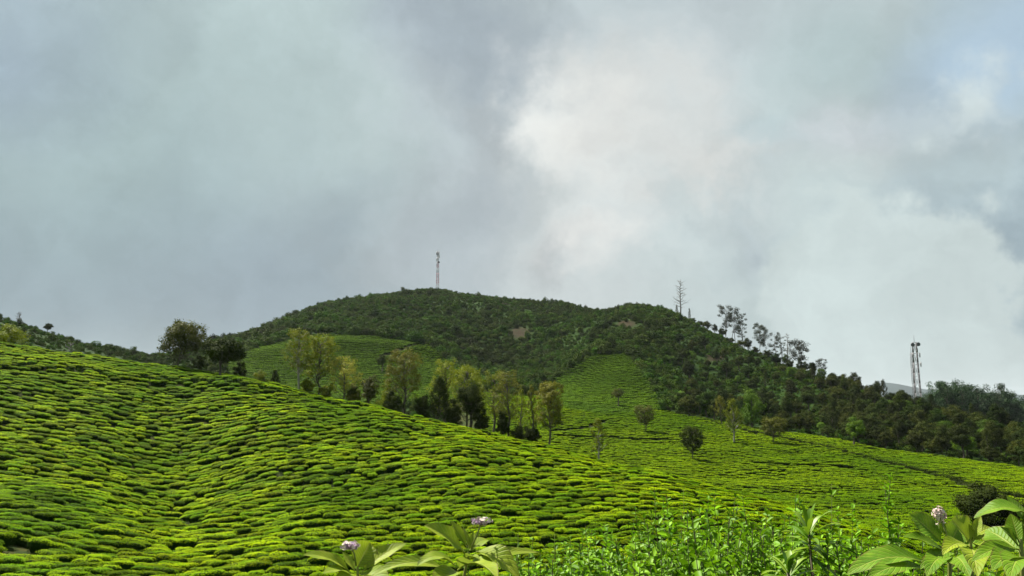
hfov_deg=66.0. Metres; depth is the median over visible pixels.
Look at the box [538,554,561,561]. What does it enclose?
tea bush
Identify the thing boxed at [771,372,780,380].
forest tree
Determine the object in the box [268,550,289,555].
tea bush
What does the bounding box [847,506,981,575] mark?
flowering plant
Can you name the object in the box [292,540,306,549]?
tea bush
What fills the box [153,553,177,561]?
tea bush
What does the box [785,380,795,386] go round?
forest tree
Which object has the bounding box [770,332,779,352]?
gum tree
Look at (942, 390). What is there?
wood tree
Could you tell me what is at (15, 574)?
tea bush
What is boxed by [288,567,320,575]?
tea bush
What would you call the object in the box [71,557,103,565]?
tea bush
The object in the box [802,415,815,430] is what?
forest tree
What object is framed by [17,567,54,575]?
tea bush
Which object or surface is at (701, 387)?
forest tree
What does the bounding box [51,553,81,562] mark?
tea bush
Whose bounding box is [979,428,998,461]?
forest tree
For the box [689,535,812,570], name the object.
leafy weed
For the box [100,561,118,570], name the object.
tea bush
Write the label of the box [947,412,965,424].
forest tree
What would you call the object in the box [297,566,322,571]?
tea bush
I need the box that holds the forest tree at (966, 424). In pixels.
[961,418,979,434]
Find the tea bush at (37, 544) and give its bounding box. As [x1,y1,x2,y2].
[27,536,52,554]
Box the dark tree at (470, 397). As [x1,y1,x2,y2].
[454,383,486,427]
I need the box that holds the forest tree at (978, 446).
[974,441,986,453]
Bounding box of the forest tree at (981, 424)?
[975,419,989,428]
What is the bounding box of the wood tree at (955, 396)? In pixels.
[940,386,968,411]
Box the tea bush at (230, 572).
[222,570,241,575]
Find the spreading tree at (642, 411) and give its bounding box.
[634,404,655,430]
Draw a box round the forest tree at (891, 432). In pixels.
[886,427,896,442]
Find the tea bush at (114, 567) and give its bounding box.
[87,564,121,571]
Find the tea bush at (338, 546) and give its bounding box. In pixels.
[329,544,350,551]
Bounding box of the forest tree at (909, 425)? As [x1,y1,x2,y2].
[903,419,921,434]
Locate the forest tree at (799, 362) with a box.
[797,357,802,368]
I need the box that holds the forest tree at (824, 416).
[818,412,828,425]
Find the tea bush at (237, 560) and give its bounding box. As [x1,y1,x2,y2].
[228,558,248,562]
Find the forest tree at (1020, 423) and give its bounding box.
[1017,420,1023,428]
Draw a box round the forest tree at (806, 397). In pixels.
[799,390,819,410]
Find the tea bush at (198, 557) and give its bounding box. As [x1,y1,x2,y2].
[190,556,211,559]
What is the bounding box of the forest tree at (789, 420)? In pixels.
[779,416,793,431]
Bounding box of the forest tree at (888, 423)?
[875,419,895,427]
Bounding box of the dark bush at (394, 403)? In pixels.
[382,391,404,410]
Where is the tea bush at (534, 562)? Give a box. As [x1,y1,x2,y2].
[522,560,541,568]
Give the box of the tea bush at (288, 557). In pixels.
[278,553,300,562]
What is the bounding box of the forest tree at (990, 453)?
[980,447,1001,461]
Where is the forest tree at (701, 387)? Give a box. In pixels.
[698,383,707,391]
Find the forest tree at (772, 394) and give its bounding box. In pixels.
[766,391,775,399]
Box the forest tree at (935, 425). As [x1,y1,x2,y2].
[929,422,942,434]
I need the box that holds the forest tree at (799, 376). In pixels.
[794,371,805,380]
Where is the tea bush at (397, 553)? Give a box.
[389,552,406,558]
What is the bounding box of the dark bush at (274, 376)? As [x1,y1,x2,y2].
[270,369,280,383]
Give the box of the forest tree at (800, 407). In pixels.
[791,399,804,413]
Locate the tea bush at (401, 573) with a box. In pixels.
[396,572,411,575]
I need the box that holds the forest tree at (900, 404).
[889,393,907,411]
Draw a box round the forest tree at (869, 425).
[863,422,874,438]
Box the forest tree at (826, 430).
[820,425,834,437]
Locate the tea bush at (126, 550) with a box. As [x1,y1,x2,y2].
[115,548,134,556]
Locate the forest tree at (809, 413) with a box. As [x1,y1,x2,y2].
[800,411,816,420]
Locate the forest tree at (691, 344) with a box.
[687,339,698,350]
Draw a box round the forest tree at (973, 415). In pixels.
[968,411,987,418]
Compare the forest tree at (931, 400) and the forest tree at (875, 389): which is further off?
the forest tree at (875, 389)
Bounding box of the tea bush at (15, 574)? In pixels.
[0,573,32,575]
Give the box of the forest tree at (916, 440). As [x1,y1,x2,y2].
[902,431,923,452]
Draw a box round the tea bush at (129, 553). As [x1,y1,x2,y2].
[115,551,147,556]
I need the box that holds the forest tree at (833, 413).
[826,399,838,428]
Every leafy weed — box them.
[463,546,572,575]
[500,537,587,575]
[514,550,607,575]
[519,536,619,574]
[520,541,568,575]
[522,554,566,575]
[525,549,556,575]
[530,562,580,575]
[531,567,545,575]
[541,562,606,574]
[543,557,585,575]
[547,541,648,575]
[556,529,620,575]
[557,543,624,575]
[558,532,596,575]
[561,527,599,574]
[563,554,607,575]
[567,526,615,575]
[574,542,623,575]
[574,554,601,573]
[578,526,598,573]
[582,524,653,575]
[586,553,616,575]
[588,506,679,575]
[592,548,611,570]
[596,523,636,574]
[597,545,632,575]
[597,545,637,572]
[599,489,726,572]
[603,525,710,569]
[609,540,667,575]
[615,563,628,575]
[625,520,637,567]
[626,539,703,575]
[626,540,679,575]
[626,540,733,575]
[627,560,674,575]
[630,499,674,571]
[632,519,751,575]
[633,509,668,575]
[634,563,660,575]
[639,546,672,575]
[640,509,751,574]
[640,525,682,574]
[643,542,654,573]
[648,509,733,575]
[648,511,735,575]
[656,496,691,574]
[656,496,713,574]
[668,538,759,574]
[673,524,834,575]
[673,536,722,575]
[674,510,699,575]
[680,517,749,575]
[688,547,777,575]
[689,497,741,575]
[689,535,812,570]
[691,535,750,575]
[693,510,760,574]
[694,506,729,570]
[696,538,714,573]
[701,493,743,566]
[704,530,838,575]
[705,546,779,575]
[710,496,772,571]
[714,526,853,575]
[715,529,858,575]
[718,528,775,575]
[727,546,786,574]
[729,515,820,575]
[729,522,786,573]
[729,533,864,575]
[734,522,770,575]
[739,511,782,566]
[745,531,819,575]
[746,541,760,573]
[748,497,845,568]
[749,513,807,566]
[752,525,774,575]
[755,495,828,575]
[764,525,798,572]
[777,539,797,575]
[777,548,848,575]
[786,506,847,575]
[786,529,802,575]
[786,537,803,575]
[788,521,851,575]
[791,497,842,568]
[798,555,807,575]
[804,540,911,574]
[806,516,906,575]
[810,503,905,575]
[820,536,842,575]
[821,520,865,557]
[821,534,964,575]
[830,539,889,575]
[831,535,874,574]
[832,563,904,575]
[841,543,916,575]
[844,543,862,575]
[857,540,867,575]
[869,528,920,569]
[879,533,960,575]
[894,516,904,545]
[938,561,947,575]
[991,571,1002,575]
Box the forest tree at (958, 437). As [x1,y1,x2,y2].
[945,425,971,457]
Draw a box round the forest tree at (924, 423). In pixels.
[916,419,933,428]
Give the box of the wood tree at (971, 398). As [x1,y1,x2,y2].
[963,391,978,414]
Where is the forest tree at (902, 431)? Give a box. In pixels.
[892,419,907,441]
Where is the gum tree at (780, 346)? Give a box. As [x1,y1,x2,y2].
[775,336,785,364]
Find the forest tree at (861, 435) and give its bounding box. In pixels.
[846,428,870,442]
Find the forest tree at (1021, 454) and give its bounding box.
[1014,446,1023,463]
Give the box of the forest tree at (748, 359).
[744,354,754,364]
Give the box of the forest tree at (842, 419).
[836,411,861,436]
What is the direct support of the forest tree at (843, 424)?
on the ground
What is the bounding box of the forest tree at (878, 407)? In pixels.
[876,402,882,414]
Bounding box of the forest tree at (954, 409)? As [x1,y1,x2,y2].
[942,405,963,425]
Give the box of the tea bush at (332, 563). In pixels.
[325,561,351,571]
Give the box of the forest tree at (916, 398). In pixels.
[912,396,922,404]
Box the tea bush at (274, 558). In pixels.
[256,554,281,567]
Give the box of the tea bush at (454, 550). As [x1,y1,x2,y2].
[449,546,465,553]
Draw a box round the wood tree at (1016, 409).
[998,397,1023,428]
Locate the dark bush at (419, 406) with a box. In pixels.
[413,394,430,416]
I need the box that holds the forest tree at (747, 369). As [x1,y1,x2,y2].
[741,365,753,374]
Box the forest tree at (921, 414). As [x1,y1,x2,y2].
[907,410,933,423]
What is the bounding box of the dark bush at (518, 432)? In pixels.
[509,425,528,439]
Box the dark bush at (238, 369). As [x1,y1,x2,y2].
[233,361,246,376]
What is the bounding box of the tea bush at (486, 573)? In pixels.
[473,571,498,575]
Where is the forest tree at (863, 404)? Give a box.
[856,402,871,412]
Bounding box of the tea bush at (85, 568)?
[69,566,98,574]
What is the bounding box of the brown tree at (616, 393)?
[610,388,625,405]
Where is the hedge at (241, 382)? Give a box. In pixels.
[0,359,358,404]
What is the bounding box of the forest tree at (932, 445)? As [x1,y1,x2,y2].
[920,439,942,453]
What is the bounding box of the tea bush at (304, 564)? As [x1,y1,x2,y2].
[296,561,321,567]
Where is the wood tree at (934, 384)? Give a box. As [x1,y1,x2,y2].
[925,380,943,390]
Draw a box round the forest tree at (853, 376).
[850,372,861,383]
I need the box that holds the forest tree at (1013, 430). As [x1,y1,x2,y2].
[1004,426,1022,444]
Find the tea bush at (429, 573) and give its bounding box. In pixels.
[410,571,432,575]
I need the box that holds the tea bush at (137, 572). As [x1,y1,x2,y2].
[128,569,143,574]
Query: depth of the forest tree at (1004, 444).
151.87 m
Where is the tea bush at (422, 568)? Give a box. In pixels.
[411,564,439,572]
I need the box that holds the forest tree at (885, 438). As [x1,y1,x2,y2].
[876,431,897,447]
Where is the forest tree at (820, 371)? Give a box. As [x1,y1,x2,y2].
[817,369,826,375]
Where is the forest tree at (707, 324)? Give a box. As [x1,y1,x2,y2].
[701,321,711,328]
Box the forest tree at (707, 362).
[703,360,711,365]
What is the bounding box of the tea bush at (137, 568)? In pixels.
[130,565,155,575]
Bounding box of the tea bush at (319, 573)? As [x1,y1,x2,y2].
[308,571,337,575]
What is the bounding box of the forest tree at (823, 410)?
[818,405,830,417]
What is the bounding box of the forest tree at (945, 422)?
[936,420,953,428]
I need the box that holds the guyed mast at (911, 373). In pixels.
[910,346,914,398]
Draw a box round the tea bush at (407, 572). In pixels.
[393,571,415,574]
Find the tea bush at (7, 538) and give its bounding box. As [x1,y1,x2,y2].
[0,532,16,547]
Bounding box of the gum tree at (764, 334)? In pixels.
[756,325,771,347]
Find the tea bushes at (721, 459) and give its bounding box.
[480,392,1023,575]
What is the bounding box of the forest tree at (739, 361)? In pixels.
[733,356,744,370]
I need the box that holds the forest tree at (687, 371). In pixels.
[681,361,694,377]
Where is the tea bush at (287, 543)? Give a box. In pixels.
[277,540,296,545]
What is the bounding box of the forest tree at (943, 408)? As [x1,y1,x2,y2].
[941,404,960,411]
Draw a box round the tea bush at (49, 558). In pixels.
[30,555,58,561]
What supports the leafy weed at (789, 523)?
on the ground
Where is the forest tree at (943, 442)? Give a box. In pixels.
[931,435,952,451]
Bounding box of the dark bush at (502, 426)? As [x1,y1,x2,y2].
[496,411,510,434]
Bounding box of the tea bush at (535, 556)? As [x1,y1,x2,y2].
[521,552,546,560]
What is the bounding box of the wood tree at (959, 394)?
[942,387,969,410]
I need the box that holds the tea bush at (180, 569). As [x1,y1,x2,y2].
[165,566,187,572]
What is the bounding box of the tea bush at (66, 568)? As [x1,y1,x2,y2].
[53,566,73,569]
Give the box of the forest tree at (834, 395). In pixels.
[827,393,840,401]
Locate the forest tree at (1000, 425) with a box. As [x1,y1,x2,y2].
[994,420,1005,429]
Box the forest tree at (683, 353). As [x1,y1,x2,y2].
[678,348,690,362]
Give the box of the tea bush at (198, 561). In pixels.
[187,558,217,567]
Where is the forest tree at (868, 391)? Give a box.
[861,388,874,401]
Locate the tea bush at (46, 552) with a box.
[34,549,65,555]
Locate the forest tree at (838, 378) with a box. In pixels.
[823,373,840,386]
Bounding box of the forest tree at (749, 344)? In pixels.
[743,337,751,351]
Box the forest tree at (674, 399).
[670,392,691,404]
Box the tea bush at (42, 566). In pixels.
[25,561,51,569]
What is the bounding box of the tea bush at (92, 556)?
[82,554,110,558]
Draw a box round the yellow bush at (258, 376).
[253,370,269,381]
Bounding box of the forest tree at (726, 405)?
[718,401,735,417]
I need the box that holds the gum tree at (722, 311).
[717,304,732,335]
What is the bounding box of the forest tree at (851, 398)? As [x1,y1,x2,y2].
[848,392,855,413]
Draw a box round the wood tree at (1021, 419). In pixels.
[1015,404,1023,421]
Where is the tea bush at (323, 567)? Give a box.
[316,566,337,571]
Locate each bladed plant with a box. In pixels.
[761,550,820,575]
[765,504,853,575]
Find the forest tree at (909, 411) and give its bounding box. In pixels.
[899,404,917,419]
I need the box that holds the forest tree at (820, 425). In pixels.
[817,422,824,435]
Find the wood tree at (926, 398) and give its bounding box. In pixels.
[923,394,945,408]
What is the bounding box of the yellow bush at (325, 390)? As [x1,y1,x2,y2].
[316,385,333,396]
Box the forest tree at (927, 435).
[907,423,935,450]
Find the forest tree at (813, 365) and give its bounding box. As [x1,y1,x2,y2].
[807,362,817,369]
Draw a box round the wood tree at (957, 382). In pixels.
[953,379,971,415]
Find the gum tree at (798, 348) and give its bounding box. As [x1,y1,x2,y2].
[785,338,809,361]
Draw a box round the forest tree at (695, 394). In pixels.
[690,389,703,413]
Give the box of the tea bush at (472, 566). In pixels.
[467,564,480,570]
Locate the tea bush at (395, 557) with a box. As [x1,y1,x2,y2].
[390,555,406,559]
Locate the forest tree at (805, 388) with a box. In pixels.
[799,385,814,395]
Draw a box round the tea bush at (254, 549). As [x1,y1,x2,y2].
[243,546,275,553]
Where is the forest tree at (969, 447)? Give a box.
[950,437,976,452]
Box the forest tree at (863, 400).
[859,398,871,408]
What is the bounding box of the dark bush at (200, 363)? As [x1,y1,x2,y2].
[190,355,209,369]
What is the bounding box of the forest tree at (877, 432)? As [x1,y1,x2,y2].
[865,425,889,443]
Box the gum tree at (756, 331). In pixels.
[752,323,764,346]
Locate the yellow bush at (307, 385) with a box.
[300,378,316,391]
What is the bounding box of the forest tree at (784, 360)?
[782,354,790,363]
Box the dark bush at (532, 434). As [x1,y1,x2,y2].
[524,426,541,441]
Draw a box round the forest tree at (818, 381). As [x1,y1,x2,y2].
[814,377,824,389]
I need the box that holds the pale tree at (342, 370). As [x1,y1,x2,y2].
[325,355,364,399]
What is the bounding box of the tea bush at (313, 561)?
[306,557,331,565]
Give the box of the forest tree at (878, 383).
[872,380,882,392]
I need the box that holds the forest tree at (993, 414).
[986,403,1007,424]
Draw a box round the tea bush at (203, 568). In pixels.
[194,567,213,571]
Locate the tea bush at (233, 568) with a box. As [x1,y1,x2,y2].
[218,565,241,571]
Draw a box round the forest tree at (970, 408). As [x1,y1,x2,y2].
[968,403,975,416]
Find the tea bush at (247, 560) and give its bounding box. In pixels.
[237,558,256,564]
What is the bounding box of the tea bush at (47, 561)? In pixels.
[38,560,63,564]
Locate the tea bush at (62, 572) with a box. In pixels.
[45,569,72,575]
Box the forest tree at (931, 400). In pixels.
[928,394,935,404]
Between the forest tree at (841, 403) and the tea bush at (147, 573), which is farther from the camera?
the forest tree at (841, 403)
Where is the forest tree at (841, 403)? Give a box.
[836,399,846,406]
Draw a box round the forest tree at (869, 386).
[863,384,873,392]
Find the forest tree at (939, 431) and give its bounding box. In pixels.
[934,424,949,450]
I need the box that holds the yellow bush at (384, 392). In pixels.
[373,382,390,408]
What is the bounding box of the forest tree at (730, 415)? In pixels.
[728,411,742,422]
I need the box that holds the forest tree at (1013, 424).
[1005,421,1021,430]
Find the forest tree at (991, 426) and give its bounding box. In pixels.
[980,420,1003,458]
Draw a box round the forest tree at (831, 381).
[824,375,841,386]
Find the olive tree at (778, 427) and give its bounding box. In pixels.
[759,415,790,441]
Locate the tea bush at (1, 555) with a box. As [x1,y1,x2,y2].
[0,553,29,563]
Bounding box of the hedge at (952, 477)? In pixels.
[672,407,1023,497]
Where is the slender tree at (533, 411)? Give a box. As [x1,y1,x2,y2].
[526,384,537,427]
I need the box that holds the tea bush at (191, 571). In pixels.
[181,570,195,573]
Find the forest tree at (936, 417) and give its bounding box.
[928,408,942,423]
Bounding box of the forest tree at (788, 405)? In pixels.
[780,391,799,416]
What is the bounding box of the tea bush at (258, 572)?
[247,569,264,575]
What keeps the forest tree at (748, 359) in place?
on the ground
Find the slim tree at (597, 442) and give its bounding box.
[590,418,608,458]
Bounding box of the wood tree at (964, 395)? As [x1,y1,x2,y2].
[948,383,973,411]
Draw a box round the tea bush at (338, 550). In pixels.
[332,547,350,554]
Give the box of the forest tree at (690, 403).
[678,395,699,415]
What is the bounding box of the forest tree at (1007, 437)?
[992,429,1015,451]
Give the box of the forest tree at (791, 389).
[784,383,797,397]
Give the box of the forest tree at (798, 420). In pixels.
[792,413,809,428]
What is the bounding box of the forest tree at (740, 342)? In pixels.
[736,340,745,346]
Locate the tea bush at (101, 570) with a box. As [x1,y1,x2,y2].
[93,567,113,574]
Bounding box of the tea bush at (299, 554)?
[287,552,304,559]
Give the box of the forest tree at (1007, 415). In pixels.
[998,407,1012,429]
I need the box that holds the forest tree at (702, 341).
[696,336,709,347]
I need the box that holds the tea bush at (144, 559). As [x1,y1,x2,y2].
[127,556,153,562]
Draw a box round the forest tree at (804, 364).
[796,362,811,369]
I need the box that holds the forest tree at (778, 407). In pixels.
[770,403,781,413]
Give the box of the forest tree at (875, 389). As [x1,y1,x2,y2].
[872,384,879,394]
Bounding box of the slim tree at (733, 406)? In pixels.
[722,398,743,441]
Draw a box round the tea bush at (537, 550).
[518,549,542,559]
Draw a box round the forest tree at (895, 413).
[888,411,905,421]
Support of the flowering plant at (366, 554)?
on the ground
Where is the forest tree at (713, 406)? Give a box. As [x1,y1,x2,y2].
[708,399,721,419]
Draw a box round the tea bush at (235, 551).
[213,546,248,557]
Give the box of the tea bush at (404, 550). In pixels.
[396,547,414,554]
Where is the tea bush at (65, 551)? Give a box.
[45,548,76,555]
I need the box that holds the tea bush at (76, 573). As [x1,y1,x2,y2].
[63,570,91,575]
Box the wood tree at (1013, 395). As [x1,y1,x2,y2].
[1007,389,1016,401]
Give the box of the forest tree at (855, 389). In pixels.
[847,384,861,403]
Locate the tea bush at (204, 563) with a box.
[199,559,221,566]
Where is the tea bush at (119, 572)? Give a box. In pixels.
[101,569,134,575]
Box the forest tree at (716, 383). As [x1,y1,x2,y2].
[713,380,721,386]
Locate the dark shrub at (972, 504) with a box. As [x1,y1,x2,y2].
[952,481,1023,525]
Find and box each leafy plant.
[942,515,989,575]
[971,496,1023,575]
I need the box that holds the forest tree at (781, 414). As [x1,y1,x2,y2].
[775,410,789,418]
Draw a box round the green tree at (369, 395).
[360,374,381,402]
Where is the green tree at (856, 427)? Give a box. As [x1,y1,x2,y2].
[845,416,867,444]
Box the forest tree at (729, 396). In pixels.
[727,393,734,401]
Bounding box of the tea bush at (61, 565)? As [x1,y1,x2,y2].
[50,562,81,568]
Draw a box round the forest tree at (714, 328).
[710,324,717,332]
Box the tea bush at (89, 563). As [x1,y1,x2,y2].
[73,561,102,566]
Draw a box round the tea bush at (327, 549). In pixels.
[317,546,332,551]
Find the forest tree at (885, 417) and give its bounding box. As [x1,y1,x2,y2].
[875,414,896,424]
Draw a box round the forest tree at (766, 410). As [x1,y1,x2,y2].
[757,397,776,415]
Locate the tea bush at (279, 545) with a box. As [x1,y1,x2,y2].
[265,544,286,547]
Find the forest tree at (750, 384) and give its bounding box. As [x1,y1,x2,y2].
[745,379,757,389]
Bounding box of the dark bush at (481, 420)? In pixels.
[470,401,489,430]
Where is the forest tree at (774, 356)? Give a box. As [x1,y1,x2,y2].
[769,353,782,365]
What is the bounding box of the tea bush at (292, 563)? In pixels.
[270,561,301,567]
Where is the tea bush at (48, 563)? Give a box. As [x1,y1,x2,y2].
[22,561,57,568]
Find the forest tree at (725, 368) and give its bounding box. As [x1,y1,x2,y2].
[717,362,733,376]
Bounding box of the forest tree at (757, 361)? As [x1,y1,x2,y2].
[754,358,762,365]
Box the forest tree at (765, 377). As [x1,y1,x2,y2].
[760,370,769,385]
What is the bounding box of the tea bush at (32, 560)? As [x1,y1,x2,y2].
[23,558,42,562]
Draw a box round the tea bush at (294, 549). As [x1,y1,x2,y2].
[272,546,305,552]
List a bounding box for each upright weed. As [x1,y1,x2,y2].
[515,534,519,568]
[549,534,557,572]
[677,489,693,560]
[824,484,842,563]
[878,472,901,575]
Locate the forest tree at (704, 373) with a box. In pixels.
[701,371,708,378]
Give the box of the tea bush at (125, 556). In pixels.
[119,555,134,558]
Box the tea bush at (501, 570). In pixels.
[484,567,506,572]
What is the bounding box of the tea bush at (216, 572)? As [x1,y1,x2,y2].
[188,568,228,575]
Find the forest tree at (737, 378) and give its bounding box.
[734,375,740,383]
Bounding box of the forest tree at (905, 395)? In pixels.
[893,389,908,400]
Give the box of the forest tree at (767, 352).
[763,350,773,356]
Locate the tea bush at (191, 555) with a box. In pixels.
[178,552,206,557]
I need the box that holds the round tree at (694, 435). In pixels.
[678,425,704,458]
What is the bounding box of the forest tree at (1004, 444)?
[998,438,1012,455]
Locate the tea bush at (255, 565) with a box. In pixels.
[241,560,273,572]
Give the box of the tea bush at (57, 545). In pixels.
[48,542,71,548]
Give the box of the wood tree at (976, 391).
[966,384,990,418]
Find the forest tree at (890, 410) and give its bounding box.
[886,402,900,414]
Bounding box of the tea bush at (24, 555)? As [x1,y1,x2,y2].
[9,553,36,558]
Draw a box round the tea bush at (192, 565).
[178,562,198,570]
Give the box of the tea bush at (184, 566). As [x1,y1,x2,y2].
[174,562,190,572]
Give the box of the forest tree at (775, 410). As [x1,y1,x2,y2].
[758,406,777,426]
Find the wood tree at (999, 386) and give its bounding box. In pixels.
[983,383,1010,408]
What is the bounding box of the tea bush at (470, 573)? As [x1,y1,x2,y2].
[457,571,475,575]
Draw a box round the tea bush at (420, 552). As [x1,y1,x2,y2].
[415,548,432,555]
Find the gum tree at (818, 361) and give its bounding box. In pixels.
[815,358,827,369]
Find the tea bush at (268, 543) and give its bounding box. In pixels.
[248,540,283,547]
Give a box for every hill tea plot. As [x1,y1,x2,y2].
[228,334,461,405]
[547,354,658,413]
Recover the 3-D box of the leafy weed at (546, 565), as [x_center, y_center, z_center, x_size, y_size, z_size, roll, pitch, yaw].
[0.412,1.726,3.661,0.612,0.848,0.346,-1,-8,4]
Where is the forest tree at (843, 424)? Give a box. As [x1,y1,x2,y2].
[839,416,865,432]
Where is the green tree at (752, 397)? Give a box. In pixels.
[739,387,766,427]
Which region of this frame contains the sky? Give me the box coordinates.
[0,0,1023,394]
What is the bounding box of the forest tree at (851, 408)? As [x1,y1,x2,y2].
[846,403,858,414]
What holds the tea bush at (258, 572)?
on the ground
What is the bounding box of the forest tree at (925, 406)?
[912,397,932,414]
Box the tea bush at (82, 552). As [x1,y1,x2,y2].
[53,547,90,555]
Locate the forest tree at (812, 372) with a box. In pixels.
[810,367,816,379]
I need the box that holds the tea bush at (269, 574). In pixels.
[261,572,285,575]
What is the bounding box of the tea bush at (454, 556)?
[444,553,463,559]
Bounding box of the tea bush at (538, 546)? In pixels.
[529,543,544,549]
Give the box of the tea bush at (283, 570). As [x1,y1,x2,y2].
[266,564,292,575]
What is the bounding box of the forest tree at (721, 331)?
[716,328,726,334]
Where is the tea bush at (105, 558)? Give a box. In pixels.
[89,554,113,561]
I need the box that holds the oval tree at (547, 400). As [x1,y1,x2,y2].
[533,381,565,444]
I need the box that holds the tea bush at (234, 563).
[224,561,240,565]
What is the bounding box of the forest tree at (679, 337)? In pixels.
[673,333,685,343]
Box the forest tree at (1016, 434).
[1011,428,1023,442]
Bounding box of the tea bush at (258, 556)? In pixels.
[254,553,269,559]
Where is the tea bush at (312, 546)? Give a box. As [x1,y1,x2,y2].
[303,543,319,550]
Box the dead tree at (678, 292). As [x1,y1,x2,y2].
[672,279,688,312]
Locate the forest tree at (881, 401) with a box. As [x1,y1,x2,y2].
[877,397,890,408]
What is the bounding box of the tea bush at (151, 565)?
[141,563,160,566]
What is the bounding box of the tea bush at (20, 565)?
[0,563,28,568]
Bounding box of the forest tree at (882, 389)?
[878,379,887,396]
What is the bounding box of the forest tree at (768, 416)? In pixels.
[761,413,776,423]
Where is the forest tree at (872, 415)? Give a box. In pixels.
[865,412,880,426]
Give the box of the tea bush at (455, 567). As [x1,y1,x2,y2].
[447,563,469,571]
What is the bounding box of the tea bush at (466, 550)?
[461,548,478,553]
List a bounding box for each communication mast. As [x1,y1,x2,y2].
[436,252,439,288]
[911,342,921,397]
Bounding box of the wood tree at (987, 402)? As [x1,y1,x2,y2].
[967,395,1000,419]
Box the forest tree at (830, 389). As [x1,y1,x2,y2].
[824,386,836,395]
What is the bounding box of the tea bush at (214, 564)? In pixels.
[207,560,230,567]
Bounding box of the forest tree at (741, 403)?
[737,399,745,419]
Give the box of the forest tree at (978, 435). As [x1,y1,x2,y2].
[951,427,982,455]
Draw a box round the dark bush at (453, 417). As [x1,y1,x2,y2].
[443,398,462,424]
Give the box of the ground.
[0,294,1023,555]
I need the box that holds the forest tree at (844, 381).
[839,376,848,388]
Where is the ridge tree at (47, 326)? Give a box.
[43,323,52,332]
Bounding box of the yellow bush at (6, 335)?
[0,323,30,344]
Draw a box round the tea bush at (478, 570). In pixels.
[469,568,486,572]
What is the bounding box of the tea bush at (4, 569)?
[0,564,21,574]
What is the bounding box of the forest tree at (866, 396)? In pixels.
[854,393,874,405]
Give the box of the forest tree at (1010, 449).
[1006,439,1023,465]
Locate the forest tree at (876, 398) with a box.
[872,392,878,402]
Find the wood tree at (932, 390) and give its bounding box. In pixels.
[928,385,947,397]
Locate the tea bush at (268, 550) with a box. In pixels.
[258,547,289,552]
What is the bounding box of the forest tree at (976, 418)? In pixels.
[972,416,987,423]
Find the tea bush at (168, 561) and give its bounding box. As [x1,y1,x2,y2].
[157,560,177,563]
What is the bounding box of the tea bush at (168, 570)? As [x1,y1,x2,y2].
[147,565,179,575]
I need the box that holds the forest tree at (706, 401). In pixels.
[696,391,717,416]
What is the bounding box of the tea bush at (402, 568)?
[392,566,414,574]
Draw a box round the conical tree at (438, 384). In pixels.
[424,375,449,421]
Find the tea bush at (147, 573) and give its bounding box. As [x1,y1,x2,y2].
[138,570,168,575]
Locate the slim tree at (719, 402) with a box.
[710,395,727,423]
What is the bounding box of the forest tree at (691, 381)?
[686,378,698,387]
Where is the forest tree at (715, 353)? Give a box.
[711,348,720,361]
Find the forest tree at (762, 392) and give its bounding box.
[755,386,771,404]
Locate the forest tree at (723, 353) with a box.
[720,348,728,359]
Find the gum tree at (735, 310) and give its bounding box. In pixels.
[726,307,739,342]
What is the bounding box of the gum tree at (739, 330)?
[735,313,746,348]
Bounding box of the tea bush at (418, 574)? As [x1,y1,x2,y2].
[411,571,426,575]
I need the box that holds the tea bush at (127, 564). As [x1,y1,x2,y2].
[110,560,138,570]
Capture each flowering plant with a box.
[304,540,405,575]
[371,517,537,575]
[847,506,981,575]
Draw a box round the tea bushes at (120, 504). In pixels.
[0,342,1002,575]
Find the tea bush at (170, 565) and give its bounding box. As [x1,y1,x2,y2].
[157,562,179,567]
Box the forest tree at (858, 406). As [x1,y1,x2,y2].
[853,398,863,415]
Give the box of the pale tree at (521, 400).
[513,389,528,439]
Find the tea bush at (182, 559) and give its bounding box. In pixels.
[169,556,189,562]
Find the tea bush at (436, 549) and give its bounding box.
[430,547,441,550]
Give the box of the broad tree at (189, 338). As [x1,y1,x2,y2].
[157,318,210,364]
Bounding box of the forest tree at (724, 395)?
[714,388,728,402]
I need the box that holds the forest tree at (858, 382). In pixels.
[855,380,864,389]
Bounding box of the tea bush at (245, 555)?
[239,551,262,557]
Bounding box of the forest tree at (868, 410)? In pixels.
[864,403,878,416]
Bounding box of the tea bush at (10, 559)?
[0,555,26,564]
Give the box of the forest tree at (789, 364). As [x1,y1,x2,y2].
[785,360,793,367]
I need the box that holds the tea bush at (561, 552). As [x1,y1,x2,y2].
[549,549,565,556]
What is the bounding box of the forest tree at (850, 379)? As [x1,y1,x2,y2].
[845,376,852,388]
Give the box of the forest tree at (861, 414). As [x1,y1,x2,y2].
[853,412,874,424]
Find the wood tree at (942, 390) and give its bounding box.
[934,382,956,408]
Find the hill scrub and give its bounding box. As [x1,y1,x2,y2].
[0,287,1023,465]
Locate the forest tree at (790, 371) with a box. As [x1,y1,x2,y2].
[786,367,795,374]
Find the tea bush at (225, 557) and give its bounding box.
[215,554,233,559]
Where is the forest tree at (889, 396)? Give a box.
[885,392,895,399]
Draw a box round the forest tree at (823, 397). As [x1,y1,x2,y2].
[814,393,827,402]
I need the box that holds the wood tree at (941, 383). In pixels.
[932,381,956,406]
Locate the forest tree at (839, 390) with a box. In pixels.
[829,386,846,400]
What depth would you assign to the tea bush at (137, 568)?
38.38 m
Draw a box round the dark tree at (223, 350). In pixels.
[199,336,247,374]
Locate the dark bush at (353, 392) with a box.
[346,383,360,401]
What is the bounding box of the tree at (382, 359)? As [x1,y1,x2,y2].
[376,354,387,370]
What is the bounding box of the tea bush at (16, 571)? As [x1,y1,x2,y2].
[13,568,34,573]
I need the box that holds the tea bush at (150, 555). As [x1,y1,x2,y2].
[143,554,156,557]
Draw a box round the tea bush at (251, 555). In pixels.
[243,551,269,559]
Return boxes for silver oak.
[279,327,313,388]
[302,333,339,394]
[382,347,423,413]
[425,357,460,422]
[447,364,486,426]
[478,369,509,431]
[490,369,525,435]

